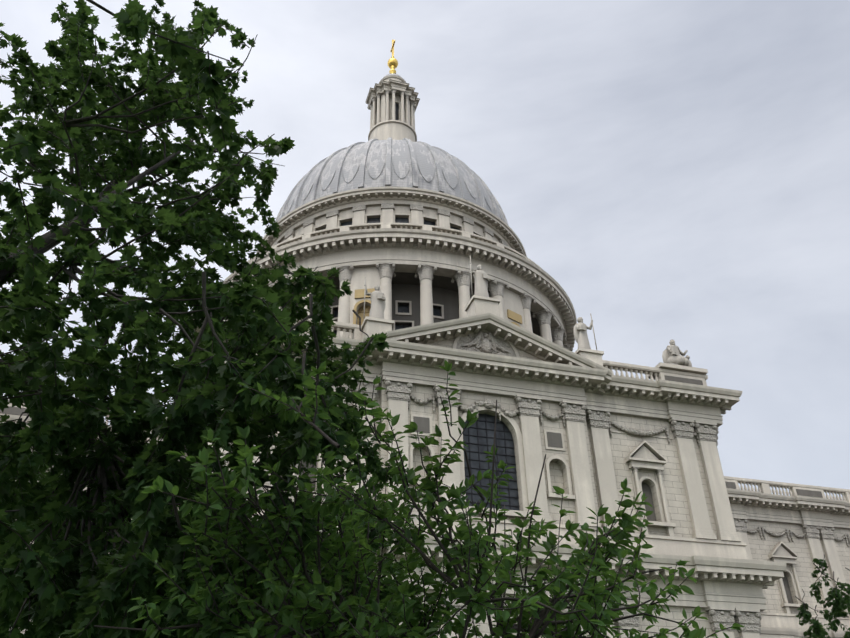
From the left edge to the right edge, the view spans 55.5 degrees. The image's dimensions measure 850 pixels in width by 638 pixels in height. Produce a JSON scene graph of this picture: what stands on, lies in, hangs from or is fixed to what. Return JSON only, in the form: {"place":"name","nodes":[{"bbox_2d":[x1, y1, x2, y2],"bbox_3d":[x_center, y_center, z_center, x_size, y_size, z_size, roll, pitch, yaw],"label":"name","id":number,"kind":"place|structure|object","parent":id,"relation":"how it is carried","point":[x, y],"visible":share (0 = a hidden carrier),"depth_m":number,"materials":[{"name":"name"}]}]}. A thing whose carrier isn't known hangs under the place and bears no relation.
{"place":"outdoors","nodes":[
{"label":"outdoors","id":0,"kind":"place"},
{"bbox_2d":[0,0,419,637],"bbox_3d":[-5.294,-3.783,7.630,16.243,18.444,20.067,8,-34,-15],"label":"tree","id":1,"kind":"object","parent":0,"point":[134,20],"depth_m":8.48,"materials":[{"name":"green plant"}]},
{"bbox_2d":[387,39,397,73],"bbox_3d":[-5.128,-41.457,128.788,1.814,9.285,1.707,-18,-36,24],"label":"finial","id":2,"kind":"object","parent":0,"point":[392,63],"visible":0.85,"depth_m":127.59,"materials":[{"name":"gold metal"}]},
{"bbox_2d":[0,375,822,497],"bbox_3d":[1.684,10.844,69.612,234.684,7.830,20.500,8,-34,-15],"label":"body panels","id":3,"kind":"object","parent":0,"point":[553,438],"visible":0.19,"depth_m":68.13,"materials":[{"name":"grey stone"}]},
{"bbox_2d":[94,360,744,637],"bbox_3d":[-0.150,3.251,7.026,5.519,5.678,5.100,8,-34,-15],"label":"cherry tree","id":4,"kind":"object","parent":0,"point":[277,591],"depth_m":6.23,"materials":[{"name":"green plant"}]},
{"bbox_2d":[269,89,569,349],"bbox_3d":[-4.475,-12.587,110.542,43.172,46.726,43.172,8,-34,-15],"label":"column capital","id":5,"kind":"object","parent":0,"point":[460,278],"visible":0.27,"depth_m":85.86,"materials":[{"name":"beige stone"}]},
{"bbox_2d":[0,295,849,637],"bbox_3d":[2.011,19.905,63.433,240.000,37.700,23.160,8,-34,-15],"label":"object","id":6,"kind":"object","parent":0,"point":[730,573],"depth_m":61.24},
{"bbox_2d":[206,75,576,350],"bbox_3d":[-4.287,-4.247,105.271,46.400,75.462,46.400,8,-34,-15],"label":"dome","id":7,"kind":"structure","parent":6,"relation":"on","point":[362,245],"depth_m":85.39,"materials":[{"name":"beige stone"}]},
{"bbox_2d":[275,73,507,224],"bbox_3d":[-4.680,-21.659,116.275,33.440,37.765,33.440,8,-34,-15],"label":"dome","id":8,"kind":"structure","parent":7,"relation":"attached to","point":[404,162],"depth_m":97.36,"materials":[{"name":"grey metal"}]},
{"bbox_2d":[281,272,540,336],"bbox_3d":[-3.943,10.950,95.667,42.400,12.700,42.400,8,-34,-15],"label":"dome drum","id":9,"kind":"object","parent":7,"relation":"attached to","point":[406,287],"visible":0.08,"depth_m":84.05,"materials":[{"name":"grey stone"}]},
{"bbox_2d":[48,330,849,634],"bbox_3d":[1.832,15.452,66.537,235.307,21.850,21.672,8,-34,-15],"label":"carved body","id":10,"kind":"object","parent":6,"relation":"attached to","point":[483,342],"visible":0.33,"depth_m":62.22,"materials":[{"name":"stone"}]},
{"bbox_2d":[240,255,691,366],"bbox_3d":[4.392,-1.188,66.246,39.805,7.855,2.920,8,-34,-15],"label":"statues","id":11,"kind":"object","parent":6,"relation":"on","point":[672,352],"visible":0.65,"depth_m":66.42,"materials":[{"name":"stone"}]},
{"bbox_2d":[0,0,849,499],"label":"sky","id":12,"kind":"structure","parent":0,"point":[680,169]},
{"bbox_2d":[16,338,849,637],"bbox_3d":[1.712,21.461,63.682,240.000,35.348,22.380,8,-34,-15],"label":"body walls","id":13,"kind":"structure","parent":0,"point":[624,446],"depth_m":61.97,"materials":[{"name":"beige stone"}]},
{"bbox_2d":[353,288,521,326],"bbox_3d":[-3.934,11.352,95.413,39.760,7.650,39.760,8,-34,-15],"label":"dome niches","id":14,"kind":"object","parent":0,"point":[511,315],"visible":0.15,"depth_m":79.46,"materials":[{"name":"beige stone"}]},
{"bbox_2d":[463,413,519,509],"bbox_3d":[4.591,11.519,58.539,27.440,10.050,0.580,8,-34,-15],"label":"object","id":15,"kind":"object","parent":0,"point":[497,454],"visible":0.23,"depth_m":59.08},
{"bbox_2d":[298,455,793,603],"bbox_3d":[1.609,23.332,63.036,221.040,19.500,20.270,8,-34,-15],"label":"body niches","id":16,"kind":"object","parent":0,"point":[646,489],"visible":0.04,"depth_m":62.26,"materials":[{"name":"grey stone"}]},
{"bbox_2d":[795,555,849,637],"bbox_3d":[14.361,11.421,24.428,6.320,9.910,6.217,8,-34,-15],"label":"plane tree","id":17,"kind":"object","parent":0,"point":[841,606],"depth_m":25.45,"materials":[{"name":"green plant"}]}
]}

